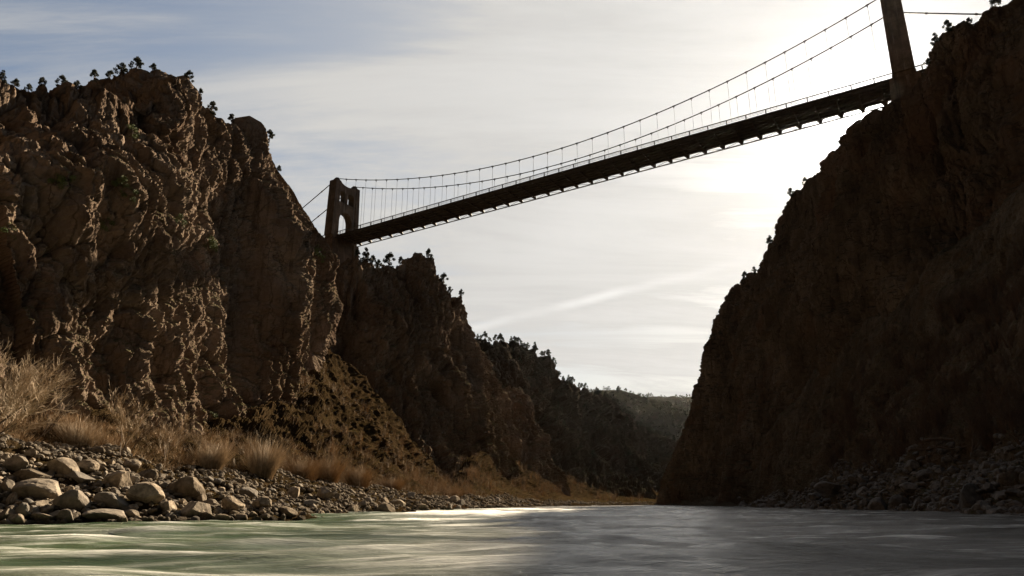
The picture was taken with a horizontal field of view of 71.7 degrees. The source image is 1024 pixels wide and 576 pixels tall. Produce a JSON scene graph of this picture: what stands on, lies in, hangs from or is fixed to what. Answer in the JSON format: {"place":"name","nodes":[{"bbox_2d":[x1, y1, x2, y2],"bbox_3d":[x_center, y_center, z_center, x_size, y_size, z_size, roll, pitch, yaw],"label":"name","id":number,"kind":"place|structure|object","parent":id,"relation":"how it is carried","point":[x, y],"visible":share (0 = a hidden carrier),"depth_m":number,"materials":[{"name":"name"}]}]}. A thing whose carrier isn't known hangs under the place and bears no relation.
{"place":"outdoors","nodes":[
{"label":"outdoors","id":0,"kind":"place"},
{"bbox_2d":[0,68,343,435],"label":"cliff","id":1,"kind":"structure","parent":0,"point":[149,300],"depth_m":88.12,"materials":[{"name":"stone"}]},
{"bbox_2d":[0,70,8,84],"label":"pine tree","id":2,"kind":"object","parent":1,"relation":"on","point":[3,77],"visible":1,"depth_m":82.07,"materials":[{"name":"green plant"}]},
{"bbox_2d":[46,173,65,188],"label":"bush","id":3,"kind":"object","parent":1,"relation":"on","point":[52,180],"visible":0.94,"depth_m":68.69,"materials":[{"name":"green plant"}]},
{"bbox_2d":[55,75,67,86],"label":"pine tree","id":4,"kind":"object","parent":1,"relation":"on","point":[63,78],"visible":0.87,"depth_m":91.20,"materials":[{"name":"green plant"}]},
{"bbox_2d":[54,172,76,188],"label":"bush","id":5,"kind":"object","parent":1,"relation":"on","point":[70,177],"visible":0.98,"depth_m":69.22,"materials":[{"name":"green plant"}]},
{"bbox_2d":[100,218,114,231],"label":"bush","id":6,"kind":"object","parent":1,"relation":"on","point":[106,228],"visible":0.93,"depth_m":74.94,"materials":[{"name":"green plant"}]},
{"bbox_2d":[111,175,129,192],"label":"bush","id":7,"kind":"object","parent":1,"relation":"on","point":[123,179],"visible":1,"depth_m":76.50,"materials":[{"name":"green plant"}]},
{"bbox_2d":[113,62,127,75],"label":"pine tree","id":8,"kind":"object","parent":1,"relation":"on","point":[122,68],"visible":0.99,"depth_m":116.08,"materials":[{"name":"green plant"}]},
{"bbox_2d":[121,187,139,203],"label":"bush","id":9,"kind":"object","parent":1,"relation":"on","point":[132,198],"visible":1,"depth_m":76.84,"materials":[{"name":"green plant"}]},
{"bbox_2d":[128,124,138,138],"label":"bush","id":10,"kind":"object","parent":1,"relation":"on","point":[131,126],"visible":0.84,"depth_m":93.91,"materials":[{"name":"green plant"}]},
{"bbox_2d":[128,56,143,69],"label":"pine tree","id":11,"kind":"object","parent":1,"relation":"on","point":[138,61],"visible":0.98,"depth_m":116.39,"materials":[{"name":"green plant"}]},
{"bbox_2d":[174,213,186,225],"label":"bush","id":12,"kind":"object","parent":1,"relation":"on","point":[178,219],"visible":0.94,"depth_m":90.46,"materials":[{"name":"green plant"}]},
{"bbox_2d":[184,70,194,82],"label":"pine tree","id":13,"kind":"object","parent":1,"relation":"on","point":[187,73],"visible":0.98,"depth_m":113.46,"materials":[{"name":"green plant"}]},
{"bbox_2d":[205,235,217,250],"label":"bush","id":14,"kind":"object","parent":1,"relation":"on","point":[210,241],"visible":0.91,"depth_m":111.56,"materials":[{"name":"green plant"}]},
{"bbox_2d":[207,101,217,115],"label":"pine tree","id":15,"kind":"object","parent":1,"relation":"on","point":[213,106],"visible":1,"depth_m":121.50,"materials":[{"name":"green plant"}]},
{"bbox_2d":[0,348,657,524],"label":"riverbank","id":16,"kind":"structure","parent":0,"point":[277,415],"depth_m":126.02,"materials":[{"name":"soil"}]},
{"bbox_2d":[0,519,13,524],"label":"boulder","id":17,"kind":"object","parent":16,"relation":"on","point":[5,521],"visible":0.56,"depth_m":35.10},
{"bbox_2d":[0,479,14,492],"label":"boulder","id":18,"kind":"object","parent":16,"relation":"on","point":[7,484],"visible":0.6,"depth_m":39.46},
{"bbox_2d":[0,508,15,520],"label":"boulder","id":19,"kind":"object","parent":16,"relation":"on","point":[5,513],"visible":0.68,"depth_m":35.64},
{"bbox_2d":[6,492,16,505],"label":"boulder","id":20,"kind":"object","parent":16,"relation":"on","point":[11,498],"visible":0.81,"depth_m":38.02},
{"bbox_2d":[2,456,28,471],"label":"boulder","id":21,"kind":"object","parent":16,"relation":"on","point":[15,463],"visible":0.88,"depth_m":42.35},
{"bbox_2d":[7,514,24,524],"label":"boulder","id":22,"kind":"object","parent":16,"relation":"on","point":[17,519],"visible":0.65,"depth_m":35.54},
{"bbox_2d":[15,502,28,516],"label":"boulder","id":23,"kind":"object","parent":16,"relation":"on","point":[22,508],"visible":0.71,"depth_m":36.26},
{"bbox_2d":[1,378,46,429],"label":"bare tree","id":24,"kind":"object","parent":16,"relation":"on","point":[4,422],"visible":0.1,"depth_m":48.49,"materials":[{"name":"brown plant"}]},
{"bbox_2d":[24,449,36,456],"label":"boulder","id":25,"kind":"object","parent":16,"relation":"on","point":[31,452],"visible":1,"depth_m":44.57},
{"bbox_2d":[13,468,53,480],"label":"boulder","id":26,"kind":"object","parent":16,"relation":"on","point":[25,474],"visible":0.63,"depth_m":41.44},
{"bbox_2d":[29,505,39,512],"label":"boulder","id":27,"kind":"object","parent":16,"relation":"on","point":[32,508],"visible":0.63,"depth_m":37.15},
{"bbox_2d":[12,478,61,499],"bbox_3d":[-26.467,11.325,39.747,2.391,1.249,2.182,6,-15,-5],"label":"boulder","id":28,"kind":"object","parent":16,"relation":"on","point":[37,488],"visible":0.84,"depth_m":39.01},
{"bbox_2d":[30,500,50,506],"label":"boulder","id":29,"kind":"object","parent":16,"relation":"on","point":[40,503],"visible":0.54,"depth_m":38.11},
{"bbox_2d":[30,512,53,520],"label":"boulder","id":30,"kind":"object","parent":16,"relation":"on","point":[42,516],"visible":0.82,"depth_m":36.53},
{"bbox_2d":[0,339,85,435],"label":"dry shrub","id":31,"kind":"object","parent":16,"relation":"on","point":[14,397],"visible":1,"depth_m":42.17,"materials":[{"name":"beige plant"}]},
{"bbox_2d":[41,505,53,512],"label":"boulder","id":32,"kind":"object","parent":16,"relation":"on","point":[49,508],"visible":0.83,"depth_m":37.34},
{"bbox_2d":[33,392,79,442],"bbox_3d":[-31.386,8.941,49.480,3.429,4.413,2.276,-11,-20,33],"label":"dry shrub","id":33,"kind":"object","parent":16,"relation":"on","point":[54,424],"visible":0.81,"depth_m":49.19,"materials":[{"name":"brown plant"}]},
{"bbox_2d":[46,457,79,474],"bbox_3d":[-27.478,11.062,43.763,1.953,1.013,1.566,24,-7,12],"label":"boulder","id":34,"kind":"object","parent":16,"relation":"on","point":[63,465],"visible":0.88,"depth_m":43.10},
{"bbox_2d":[56,509,74,522],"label":"boulder","id":35,"kind":"object","parent":16,"relation":"on","point":[66,514],"visible":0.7,"depth_m":36.88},
{"bbox_2d":[52,489,90,509],"bbox_3d":[-23.915,11.643,38.557,1.802,1.349,1.384,11,-20,-33],"label":"boulder","id":36,"kind":"object","parent":16,"relation":"on","point":[73,498],"visible":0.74,"depth_m":38.17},
{"bbox_2d":[47,411,112,447],"bbox_3d":[-32.649,10.553,53.108,4.919,3.324,4.549,0,-17,0],"label":"willow shrub","id":37,"kind":"object","parent":16,"relation":"on","point":[78,434],"visible":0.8,"depth_m":52.68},
{"bbox_2d":[66,470,95,482],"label":"boulder","id":38,"kind":"object","parent":16,"relation":"on","point":[78,477],"visible":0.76,"depth_m":42.71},
{"bbox_2d":[76,459,99,473],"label":"boulder","id":39,"kind":"object","parent":16,"relation":"on","point":[89,466],"visible":0.67,"depth_m":44.55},
{"bbox_2d":[88,446,105,453],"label":"boulder","id":40,"kind":"object","parent":16,"relation":"on","point":[99,449],"visible":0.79,"depth_m":52.09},
{"bbox_2d":[82,509,127,520],"bbox_3d":[-21.948,12.359,38.477,2.235,0.718,2.100,5,-19,-7],"label":"boulder","id":41,"kind":"object","parent":16,"relation":"on","point":[102,514],"visible":0.79,"depth_m":37.74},
{"bbox_2d":[93,492,128,509],"bbox_3d":[-22.595,12.066,40.077,1.839,0.950,1.640,7,-21,7],"label":"boulder","id":42,"kind":"object","parent":16,"relation":"on","point":[112,500],"visible":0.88,"depth_m":39.53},
{"bbox_2d":[102,470,131,487],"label":"boulder","id":43,"kind":"object","parent":16,"relation":"on","point":[119,478],"visible":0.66,"depth_m":43.11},
{"bbox_2d":[122,459,141,472],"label":"boulder","id":44,"kind":"object","parent":16,"relation":"on","point":[133,465],"visible":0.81,"depth_m":51.06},
{"bbox_2d":[125,509,138,517],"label":"boulder","id":45,"kind":"object","parent":16,"relation":"on","point":[130,513],"visible":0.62,"depth_m":38.80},
{"bbox_2d":[101,382,165,457],"bbox_3d":[-28.967,9.658,53.233,5.393,5.999,2.902,-5,-17,15],"label":"bare tree","id":46,"kind":"object","parent":16,"relation":"on","point":[127,418],"visible":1,"depth_m":53.21,"materials":[{"name":"brown plant"}]},
{"bbox_2d":[130,476,139,482],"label":"boulder","id":47,"kind":"object","parent":16,"relation":"on","point":[134,479],"visible":0.76,"depth_m":44.87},
{"bbox_2d":[126,482,164,503],"bbox_3d":[-21.202,12.034,41.427,1.989,1.269,2.011,15,-15,11],"label":"boulder","id":48,"kind":"object","parent":16,"relation":"on","point":[146,492],"visible":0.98,"depth_m":40.86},
{"bbox_2d":[138,469,158,480],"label":"boulder","id":49,"kind":"object","parent":16,"relation":"on","point":[152,474],"visible":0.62,"depth_m":48.41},
{"bbox_2d":[131,404,176,449],"bbox_3d":[-28.650,11.456,56.671,2.634,4.711,3.573,15,-22,-40],"label":"bare tree","id":50,"kind":"object","parent":16,"relation":"on","point":[140,438],"visible":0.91,"depth_m":56.78,"materials":[{"name":"brown plant"}]},
{"bbox_2d":[159,500,176,511],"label":"boulder","id":51,"kind":"object","parent":16,"relation":"on","point":[169,505],"visible":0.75,"depth_m":40.90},
{"bbox_2d":[148,407,204,466],"bbox_3d":[-29.398,12.873,61.191,4.960,5.086,3.687,-9,-19,28],"label":"bare tree","id":52,"kind":"object","parent":16,"relation":"on","point":[179,428],"visible":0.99,"depth_m":61.55,"materials":[{"name":"brown plant"}]},
{"bbox_2d":[167,476,205,497],"bbox_3d":[-21.281,13.173,46.398,2.320,1.666,1.817,10,-20,-30],"label":"boulder","id":53,"kind":"object","parent":16,"relation":"on","point":[191,486],"visible":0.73,"depth_m":45.90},
{"bbox_2d":[181,501,211,517],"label":"boulder","id":54,"kind":"object","parent":16,"relation":"on","point":[192,508],"visible":0.69,"depth_m":41.29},
{"bbox_2d":[192,493,206,502],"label":"boulder","id":55,"kind":"object","parent":16,"relation":"on","point":[202,497],"visible":0.42,"depth_m":46.15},
{"bbox_2d":[198,512,213,519],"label":"boulder","id":56,"kind":"object","parent":16,"relation":"on","point":[206,516],"visible":0.51,"depth_m":41.05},
{"bbox_2d":[203,499,218,504],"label":"boulder","id":57,"kind":"object","parent":16,"relation":"on","point":[211,501],"visible":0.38,"depth_m":45.62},
{"bbox_2d":[182,432,244,469],"bbox_3d":[-27.281,14.513,64.963,5.417,4.884,5.486,-16,-23,43],"label":"willow shrub","id":58,"kind":"object","parent":16,"relation":"on","point":[214,459],"visible":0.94,"depth_m":64.11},
{"bbox_2d":[212,514,230,520],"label":"boulder","id":59,"kind":"object","parent":16,"relation":"on","point":[225,517],"visible":0.78,"depth_m":40.99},
{"bbox_2d":[221,495,244,510],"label":"boulder","id":60,"kind":"object","parent":16,"relation":"on","point":[229,502],"visible":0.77,"depth_m":43.91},
{"bbox_2d":[235,513,247,519],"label":"boulder","id":61,"kind":"object","parent":16,"relation":"on","point":[241,516],"visible":0.69,"depth_m":42.48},
{"bbox_2d":[239,487,257,496],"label":"boulder","id":62,"kind":"object","parent":16,"relation":"on","point":[249,492],"visible":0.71,"depth_m":53.84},
{"bbox_2d":[0,406,497,498],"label":"dry brush","id":63,"kind":"object","parent":16,"relation":"on","point":[173,442],"visible":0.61,"depth_m":68.60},
{"bbox_2d":[252,496,271,507],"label":"boulder","id":64,"kind":"object","parent":16,"relation":"on","point":[262,501],"visible":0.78,"depth_m":46.29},
{"bbox_2d":[237,420,295,479],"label":"willow shrub","id":65,"kind":"object","parent":16,"relation":"on","point":[260,463],"visible":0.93,"depth_m":70.47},
{"bbox_2d":[279,506,297,516],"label":"boulder","id":66,"kind":"object","parent":16,"relation":"on","point":[288,511],"visible":0.81,"depth_m":46.49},
{"bbox_2d":[285,486,299,497],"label":"boulder","id":67,"kind":"object","parent":16,"relation":"on","point":[293,491],"visible":0.68,"depth_m":66.79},
{"bbox_2d":[283,448,336,480],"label":"willow shrub","id":68,"kind":"object","parent":16,"relation":"on","point":[303,472],"visible":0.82,"depth_m":78.80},
{"bbox_2d":[302,500,318,505],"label":"boulder","id":69,"kind":"object","parent":16,"relation":"on","point":[308,502],"visible":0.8,"depth_m":61.05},
{"bbox_2d":[316,486,333,498],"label":"boulder","id":70,"kind":"object","parent":16,"relation":"on","point":[324,492],"visible":0.86,"depth_m":68.38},
{"bbox_2d":[0,432,655,524],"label":"rubble","id":71,"kind":"object","parent":16,"relation":"on","point":[37,446],"visible":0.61,"depth_m":56.07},
{"bbox_2d":[303,449,354,482],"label":"willow shrub","id":72,"kind":"object","parent":16,"relation":"on","point":[333,474],"visible":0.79,"depth_m":84.47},
{"bbox_2d":[346,504,357,511],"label":"boulder","id":73,"kind":"object","parent":16,"relation":"on","point":[353,507],"visible":0.52,"depth_m":64.14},
{"bbox_2d":[339,457,380,487],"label":"willow shrub","id":74,"kind":"object","parent":16,"relation":"on","point":[359,479],"visible":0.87,"depth_m":91.57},
{"bbox_2d":[375,502,395,511],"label":"boulder","id":75,"kind":"object","parent":16,"relation":"on","point":[384,507],"visible":0.43,"depth_m":67.29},
{"bbox_2d":[375,471,411,490],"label":"willow shrub","id":76,"kind":"object","parent":16,"relation":"on","point":[394,483],"visible":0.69,"depth_m":103.57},
{"bbox_2d":[391,499,405,505],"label":"boulder","id":77,"kind":"object","parent":16,"relation":"on","point":[398,501],"visible":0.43,"depth_m":80.98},
{"bbox_2d":[276,365,658,501],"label":"slope scrub","id":78,"kind":"object","parent":16,"relation":"on","point":[545,487],"visible":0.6,"depth_m":156.92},
{"bbox_2d":[329,252,522,478],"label":"cliff","id":79,"kind":"structure","parent":0,"point":[407,346],"depth_m":216.08,"materials":[{"name":"stone"}]},
{"bbox_2d":[360,247,373,262],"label":"pine tree","id":80,"kind":"object","parent":79,"relation":"on","point":[366,254],"visible":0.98,"depth_m":217.25,"materials":[{"name":"green plant"}]},
{"bbox_2d":[382,252,395,267],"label":"pine tree","id":81,"kind":"object","parent":79,"relation":"on","point":[388,255],"visible":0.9,"depth_m":228.18,"materials":[{"name":"green plant"}]},
{"bbox_2d":[439,272,448,285],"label":"pine tree","id":82,"kind":"object","parent":79,"relation":"on","point":[443,276],"visible":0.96,"depth_m":236.79,"materials":[{"name":"green plant"}]},
{"bbox_2d":[0,0,1011,397],"label":"sky","id":83,"kind":"structure","parent":0,"point":[625,280],"materials":[{"name":"white"}]},
{"bbox_2d":[0,505,1023,575],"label":"river","id":84,"kind":"structure","parent":0,"point":[645,540],"depth_m":17.91,"materials":[{"name":"liquid"}]},
{"bbox_2d":[502,385,570,496],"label":"cliff","id":85,"kind":"structure","parent":0,"point":[536,446],"depth_m":282.10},
{"bbox_2d":[475,338,675,498],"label":"cliff","id":86,"kind":"structure","parent":0,"point":[576,440],"depth_m":474.93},
{"bbox_2d":[591,390,689,441],"bbox_3d":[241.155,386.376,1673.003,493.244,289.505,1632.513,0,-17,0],"label":"hill","id":87,"kind":"structure","parent":0,"point":[677,416],"depth_m":1309.56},
{"bbox_2d":[588,386,689,438],"bbox_3d":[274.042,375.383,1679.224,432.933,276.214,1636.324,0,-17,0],"label":"woodland","id":88,"kind":"object","parent":87,"relation":"on","point":[670,404],"visible":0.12,"depth_m":1307.16,"materials":[{"name":"plant"}]},
{"bbox_2d":[648,396,691,409],"bbox_3d":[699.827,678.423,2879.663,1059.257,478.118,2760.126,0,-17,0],"label":"hill","id":89,"kind":"structure","parent":0,"point":[672,399],"depth_m":2534.15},
{"bbox_2d":[642,392,691,405],"bbox_3d":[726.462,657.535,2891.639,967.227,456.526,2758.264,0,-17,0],"label":"woodland","id":90,"kind":"object","parent":89,"relation":"on","point":[679,403],"visible":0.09,"depth_m":2561.30,"materials":[{"name":"plant"}]},
{"bbox_2d":[654,0,1023,504],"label":"cliff","id":91,"kind":"structure","parent":0,"point":[885,205],"depth_m":137.72,"materials":[{"name":"stone"}]},
{"bbox_2d":[302,0,981,264],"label":"suspension bridge","id":92,"kind":"structure","parent":91,"relation":"on","point":[906,75],"depth_m":172.51,"materials":[{"name":"metal"}]},
{"bbox_2d":[930,32,941,45],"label":"pine tree","id":93,"kind":"object","parent":91,"relation":"on","point":[935,38],"visible":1,"depth_m":129.64,"materials":[{"name":"green plant"}]},
{"bbox_2d":[942,20,952,31],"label":"pine tree","id":94,"kind":"object","parent":91,"relation":"on","point":[947,23],"visible":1,"depth_m":128.26,"materials":[{"name":"green plant"}]},
{"bbox_2d":[989,0,1000,7],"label":"pine tree","id":95,"kind":"object","parent":91,"relation":"on","point":[992,2],"visible":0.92,"depth_m":124.66,"materials":[{"name":"green plant"}]},
{"bbox_2d":[668,182,1023,513],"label":"riverbank","id":96,"kind":"structure","parent":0,"point":[794,439],"depth_m":106.19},
{"bbox_2d":[808,492,821,499],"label":"boulder","id":97,"kind":"object","parent":96,"relation":"on","point":[815,496],"visible":1,"depth_m":103.13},
{"bbox_2d":[814,481,840,496],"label":"boulder","id":98,"kind":"object","parent":96,"relation":"on","point":[830,489],"visible":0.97,"depth_m":101.34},
{"bbox_2d":[856,486,868,494],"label":"boulder","id":99,"kind":"object","parent":96,"relation":"on","point":[863,488],"visible":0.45,"depth_m":97.30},
{"bbox_2d":[867,497,886,509],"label":"boulder","id":100,"kind":"object","parent":96,"relation":"on","point":[876,503],"visible":0.62,"depth_m":85.51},
{"bbox_2d":[737,430,1023,515],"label":"rubble","id":101,"kind":"object","parent":96,"relation":"on","point":[848,502],"visible":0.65,"depth_m":83.23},
{"bbox_2d":[888,495,909,508],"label":"boulder","id":102,"kind":"object","parent":96,"relation":"on","point":[895,500],"visible":0.56,"depth_m":81.50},
{"bbox_2d":[895,477,908,486],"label":"boulder","id":103,"kind":"object","parent":96,"relation":"on","point":[898,481],"visible":0.66,"depth_m":86.91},
{"bbox_2d":[899,482,918,494],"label":"boulder","id":104,"kind":"object","parent":96,"relation":"on","point":[910,488],"visible":0.76,"depth_m":83.94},
{"bbox_2d":[904,460,919,471],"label":"boulder","id":105,"kind":"object","parent":96,"relation":"on","point":[911,465],"visible":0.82,"depth_m":87.91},
{"bbox_2d":[912,498,922,509],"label":"boulder","id":106,"kind":"object","parent":96,"relation":"on","point":[917,501],"visible":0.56,"depth_m":76.68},
{"bbox_2d":[818,211,1023,472],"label":"dark brush","id":107,"kind":"object","parent":96,"relation":"on","point":[1017,298],"visible":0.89,"depth_m":93.01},
{"bbox_2d":[916,469,932,481],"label":"boulder","id":108,"kind":"object","parent":96,"relation":"on","point":[922,474],"visible":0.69,"depth_m":84.41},
{"bbox_2d":[921,437,953,442],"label":"driftwood log","id":109,"kind":"object","parent":96,"relation":"on","point":[940,438],"visible":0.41,"depth_m":85.00,"materials":[{"name":"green wood"}]},
{"bbox_2d":[939,506,951,511],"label":"boulder","id":110,"kind":"object","parent":96,"relation":"on","point":[945,509],"visible":0.58,"depth_m":64.11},
{"bbox_2d":[947,466,958,475],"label":"boulder","id":111,"kind":"object","parent":96,"relation":"on","point":[951,470],"visible":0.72,"depth_m":80.85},
{"bbox_2d":[959,483,981,510],"bbox_3d":[40.322,18.644,62.194,1.956,2.910,3.171,8,-5,30],"label":"boulder","id":112,"kind":"object","parent":96,"relation":"on","point":[969,496],"visible":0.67,"depth_m":61.59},
{"bbox_2d":[978,461,992,470],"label":"boulder","id":113,"kind":"object","parent":96,"relation":"on","point":[985,465],"visible":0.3,"depth_m":70.83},
{"bbox_2d":[981,482,995,492],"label":"boulder","id":114,"kind":"object","parent":96,"relation":"on","point":[987,487],"visible":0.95,"depth_m":61.37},
{"bbox_2d":[986,508,1005,513],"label":"boulder","id":115,"kind":"object","parent":96,"relation":"on","point":[995,511],"visible":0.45,"depth_m":55.51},
{"bbox_2d":[992,490,1007,500],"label":"boulder","id":116,"kind":"object","parent":96,"relation":"on","point":[996,495],"visible":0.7,"depth_m":59.98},
{"bbox_2d":[996,471,1017,484],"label":"boulder","id":117,"kind":"object","parent":96,"relation":"on","point":[1008,477],"visible":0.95,"depth_m":61.08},
{"bbox_2d":[1004,488,1017,495],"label":"boulder","id":118,"kind":"object","parent":96,"relation":"on","point":[1010,491],"visible":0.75,"depth_m":59.63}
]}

